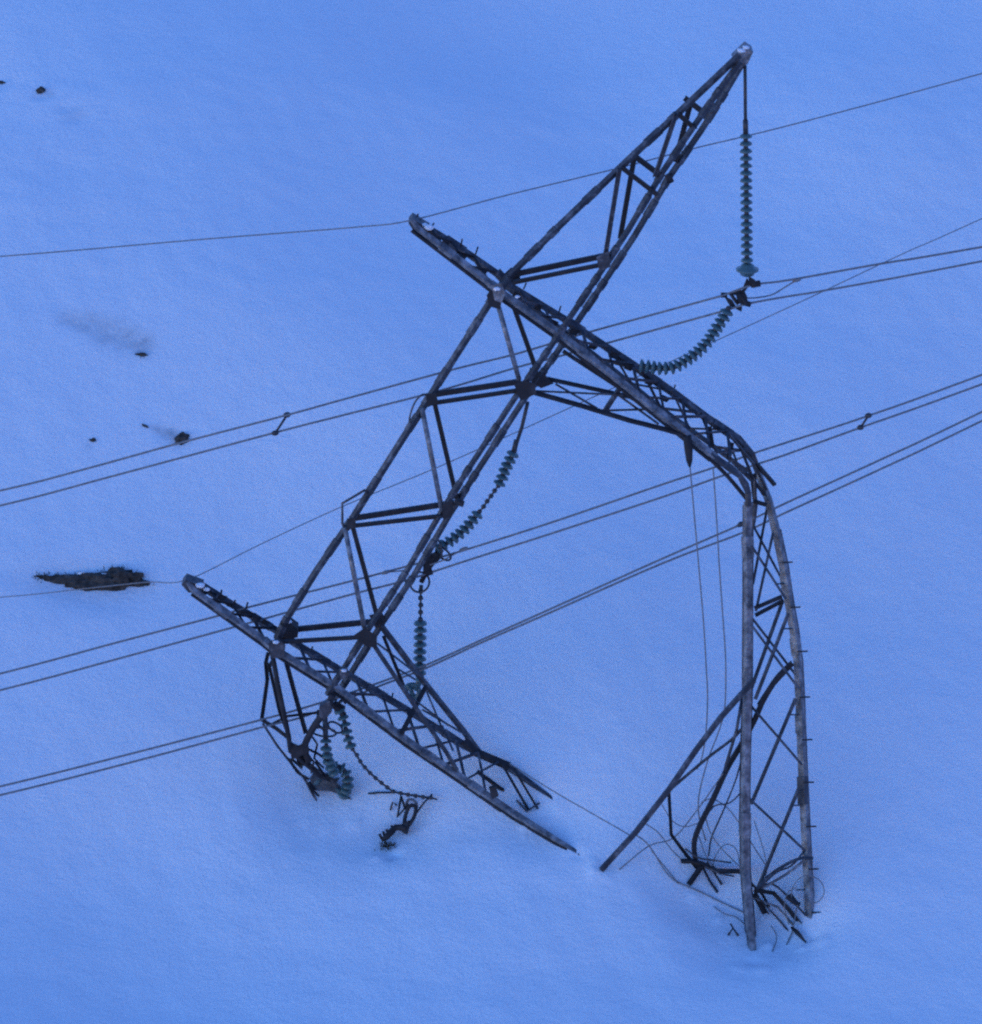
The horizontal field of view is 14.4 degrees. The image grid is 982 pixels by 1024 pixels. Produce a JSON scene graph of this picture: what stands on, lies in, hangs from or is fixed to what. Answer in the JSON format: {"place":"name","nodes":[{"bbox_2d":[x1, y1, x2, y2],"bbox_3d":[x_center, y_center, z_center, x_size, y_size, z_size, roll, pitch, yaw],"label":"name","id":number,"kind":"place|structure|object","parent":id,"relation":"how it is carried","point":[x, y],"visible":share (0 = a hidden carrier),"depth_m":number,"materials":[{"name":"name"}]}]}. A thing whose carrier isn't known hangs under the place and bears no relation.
{"place":"outdoors","nodes":[
{"label":"outdoors","id":0,"kind":"place"},
{"bbox_2d":[135,352,147,357],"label":"rock","id":1,"kind":"object","parent":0,"point":[142,354],"visible":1,"depth_m":98.44,"materials":[{"name":"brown stone"}]},
{"bbox_2d":[0,0,981,1023],"bbox_3d":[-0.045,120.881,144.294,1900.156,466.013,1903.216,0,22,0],"label":"snow slope","id":2,"kind":"structure","parent":0,"point":[243,879],"depth_m":95.23,"materials":[{"name":"white snow"}]},
{"bbox_2d":[36,86,45,93],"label":"rock","id":3,"kind":"object","parent":2,"relation":"on","point":[40,90],"visible":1,"depth_m":106.94,"materials":[{"name":"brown stone"}]},
{"bbox_2d":[34,564,153,590],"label":"rock ledge","id":4,"kind":"object","parent":2,"relation":"on","point":[112,575],"visible":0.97,"depth_m":93.68,"materials":[{"name":"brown stone"}]},
{"bbox_2d":[173,432,189,445],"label":"rock","id":5,"kind":"object","parent":2,"relation":"on","point":[181,436],"visible":0.81,"depth_m":96.64,"materials":[{"name":"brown stone"}]},
{"bbox_2d":[368,792,391,793],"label":"steel rod","id":6,"kind":"object","parent":2,"relation":"on","point":[380,793],"visible":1,"depth_m":89.54,"materials":[{"name":"grey metal"}]},
{"bbox_2d":[374,794,432,851],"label":"broken fitting","id":7,"kind":"object","parent":2,"relation":"on","point":[404,826],"visible":1,"depth_m":88.76,"materials":[{"name":"metal"}]},
{"bbox_2d":[182,41,820,950],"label":"transmission tower","id":8,"kind":"structure","parent":2,"relation":"on","point":[518,301],"depth_m":86.66,"materials":[{"name":"metal"}]},
{"bbox_2d":[314,717,353,799],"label":"insulator string","id":9,"kind":"object","parent":8,"relation":"hanging from","point":[344,791],"visible":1,"depth_m":88.83,"materials":[{"name":"teal glass"}]},
{"bbox_2d":[332,699,436,799],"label":"insulator string","id":10,"kind":"object","parent":8,"relation":"hanging from","point":[338,707],"visible":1,"depth_m":88.51,"materials":[{"name":"teal glass"}]},
{"bbox_2d":[404,571,429,698],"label":"insulator string","id":11,"kind":"object","parent":8,"relation":"hanging from","point":[419,644],"visible":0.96,"depth_m":89.00,"materials":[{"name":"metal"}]},
{"bbox_2d":[419,401,528,582],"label":"insulator string","id":12,"kind":"object","parent":8,"relation":"hanging from","point":[436,555],"visible":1,"depth_m":87.99,"materials":[{"name":"teal glass"}]},
{"bbox_2d":[0,383,981,690],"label":"conductor","id":13,"kind":"object","parent":12,"relation":"hanging from","point":[492,551],"visible":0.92,"depth_m":88.08,"materials":[{"name":"metal"}]},
{"bbox_2d":[0,374,981,674],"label":"conductor","id":14,"kind":"object","parent":12,"relation":"hanging from","point":[486,542],"visible":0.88,"depth_m":88.09,"materials":[{"name":"metal"}]},
{"bbox_2d":[382,570,402,574],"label":"armour rod","id":15,"kind":"object","parent":14,"relation":"attached to","point":[386,572],"visible":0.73,"depth_m":88.18,"materials":[{"name":"metal"}]},
{"bbox_2d":[430,547,467,564],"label":"armour rod","id":16,"kind":"object","parent":14,"relation":"attached to","point":[463,548],"visible":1,"depth_m":88.19,"materials":[{"name":"metal"}]},
{"bbox_2d":[857,413,871,429],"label":"spacer","id":17,"kind":"object","parent":14,"relation":"attached to","point":[867,416],"visible":1,"depth_m":88.16,"materials":[{"name":"metal"}]},
{"bbox_2d":[0,411,981,786],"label":"conductor","id":18,"kind":"object","parent":8,"relation":"attached to","point":[508,627],"visible":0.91,"depth_m":88.55,"materials":[{"name":"metal"}]},
{"bbox_2d":[0,420,981,795],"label":"conductor","id":19,"kind":"object","parent":8,"relation":"attached to","point":[506,630],"visible":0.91,"depth_m":88.65,"materials":[{"name":"metal"}]},
{"bbox_2d":[0,73,981,256],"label":"earth wire","id":20,"kind":"object","parent":8,"relation":"attached to","point":[484,200],"visible":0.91,"depth_m":86.20,"materials":[{"name":"metal"}]},
{"bbox_2d":[0,218,981,597],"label":"earth wire","id":21,"kind":"object","parent":8,"relation":"attached to","point":[466,454],"visible":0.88,"depth_m":88.45,"materials":[{"name":"metal"}]},
{"bbox_2d":[509,763,629,834],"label":"loose wire","id":22,"kind":"object","parent":8,"relation":"attached to","point":[569,800],"visible":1,"depth_m":87.83,"materials":[{"name":"metal"}]},
{"bbox_2d":[646,824,680,858],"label":"loose wire","id":23,"kind":"object","parent":8,"relation":"attached to","point":[663,839],"visible":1,"depth_m":87.60,"materials":[{"name":"metal"}]},
{"bbox_2d":[619,773,722,869],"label":"loose wire","id":24,"kind":"object","parent":8,"relation":"attached to","point":[680,830],"visible":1,"depth_m":87.43,"materials":[{"name":"metal"}]},
{"bbox_2d":[661,804,696,826],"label":"loose wire","id":25,"kind":"object","parent":8,"relation":"hanging from","point":[676,823],"visible":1,"depth_m":87.67,"materials":[{"name":"metal"}]},
{"bbox_2d":[638,306,732,374],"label":"insulator string","id":26,"kind":"object","parent":8,"relation":"hanging from","point":[654,367],"visible":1,"depth_m":85.45,"materials":[{"name":"teal glass"}]},
{"bbox_2d":[689,467,707,769],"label":"hanging cable","id":27,"kind":"object","parent":8,"relation":"hanging from","point":[702,609],"visible":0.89,"depth_m":86.84,"materials":[{"name":"metal"}]},
{"bbox_2d":[698,467,726,840],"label":"hanging cable","id":28,"kind":"object","parent":8,"relation":"hanging from","point":[724,643],"visible":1,"depth_m":86.61,"materials":[{"name":"metal"}]},
{"bbox_2d":[706,819,739,866],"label":"loose wire","id":29,"kind":"object","parent":8,"relation":"attached to","point":[718,844],"visible":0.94,"depth_m":87.54,"materials":[{"name":"metal"}]},
{"bbox_2d":[711,844,739,874],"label":"loose wire","id":30,"kind":"object","parent":8,"relation":"attached to","point":[718,851],"visible":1,"depth_m":87.49,"materials":[{"name":"metal"}]},
{"bbox_2d":[701,798,764,863],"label":"loose wire","id":31,"kind":"object","parent":8,"relation":"attached to","point":[738,822],"visible":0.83,"depth_m":87.42,"materials":[{"name":"metal"}]},
{"bbox_2d":[721,65,760,311],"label":"insulator string","id":32,"kind":"object","parent":8,"relation":"hanging from","point":[747,268],"visible":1,"depth_m":84.77,"materials":[{"name":"teal glass"}]},
{"bbox_2d":[0,246,981,491],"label":"conductor","id":33,"kind":"object","parent":32,"relation":"hanging from","point":[502,357],"visible":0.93,"depth_m":86.76,"materials":[{"name":"metal"}]},
{"bbox_2d":[747,277,800,298],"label":"armour rod","id":34,"kind":"object","parent":33,"relation":"attached to","point":[797,279],"visible":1,"depth_m":85.84,"materials":[{"name":"metal"}]},
{"bbox_2d":[0,260,981,506],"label":"conductor","id":35,"kind":"object","parent":32,"relation":"hanging from","point":[467,382],"visible":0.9,"depth_m":86.87,"materials":[{"name":"metal"}]},
{"bbox_2d":[271,412,290,435],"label":"spacer","id":36,"kind":"object","parent":35,"relation":"attached to","point":[275,432],"visible":1,"depth_m":86.72,"materials":[{"name":"metal"}]},
{"bbox_2d":[754,820,766,876],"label":"loose wire","id":37,"kind":"object","parent":8,"relation":"attached to","point":[761,844],"visible":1,"depth_m":86.90,"materials":[{"name":"metal"}]},
{"bbox_2d":[786,905,797,944],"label":"loose wire","id":38,"kind":"object","parent":8,"relation":"hanging from","point":[793,925],"visible":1,"depth_m":86.76,"materials":[{"name":"metal"}]},
{"bbox_2d":[791,875,824,903],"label":"loose wire","id":39,"kind":"object","parent":8,"relation":"attached to","point":[811,876],"visible":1,"depth_m":86.47,"materials":[{"name":"metal"}]},
{"bbox_2d":[651,851,678,883],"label":"loose wire","id":40,"kind":"object","parent":2,"relation":"on","point":[666,869],"visible":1,"depth_m":87.38,"materials":[{"name":"metal"}]},
{"bbox_2d":[637,835,742,912],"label":"loose wire","id":41,"kind":"object","parent":2,"relation":"on","point":[682,883],"visible":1,"depth_m":87.32,"materials":[{"name":"metal"}]},
{"bbox_2d":[698,836,715,867],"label":"loose wire","id":42,"kind":"object","parent":2,"relation":"on","point":[704,851],"visible":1,"depth_m":87.60,"materials":[{"name":"metal"}]},
{"bbox_2d":[714,906,743,923],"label":"loose wire","id":43,"kind":"object","parent":2,"relation":"on","point":[728,914],"visible":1,"depth_m":87.05,"materials":[{"name":"metal"}]},
{"bbox_2d":[770,925,776,951],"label":"loose wire","id":44,"kind":"object","parent":2,"relation":"on","point":[776,938],"visible":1,"depth_m":86.55,"materials":[{"name":"metal"}]},
{"bbox_2d":[784,887,796,923],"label":"loose wire","id":45,"kind":"object","parent":2,"relation":"on","point":[785,901],"visible":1,"depth_m":86.83,"materials":[{"name":"metal"}]},
{"bbox_2d":[790,926,806,942],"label":"broken strut","id":46,"kind":"object","parent":2,"relation":"on","point":[797,932],"visible":1,"depth_m":86.50,"materials":[{"name":"metal"}]},
{"bbox_2d":[727,923,738,935],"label":"broken strut","id":47,"kind":"object","parent":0,"point":[736,933],"visible":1,"depth_m":86.57,"materials":[{"name":"metal"}]}
]}

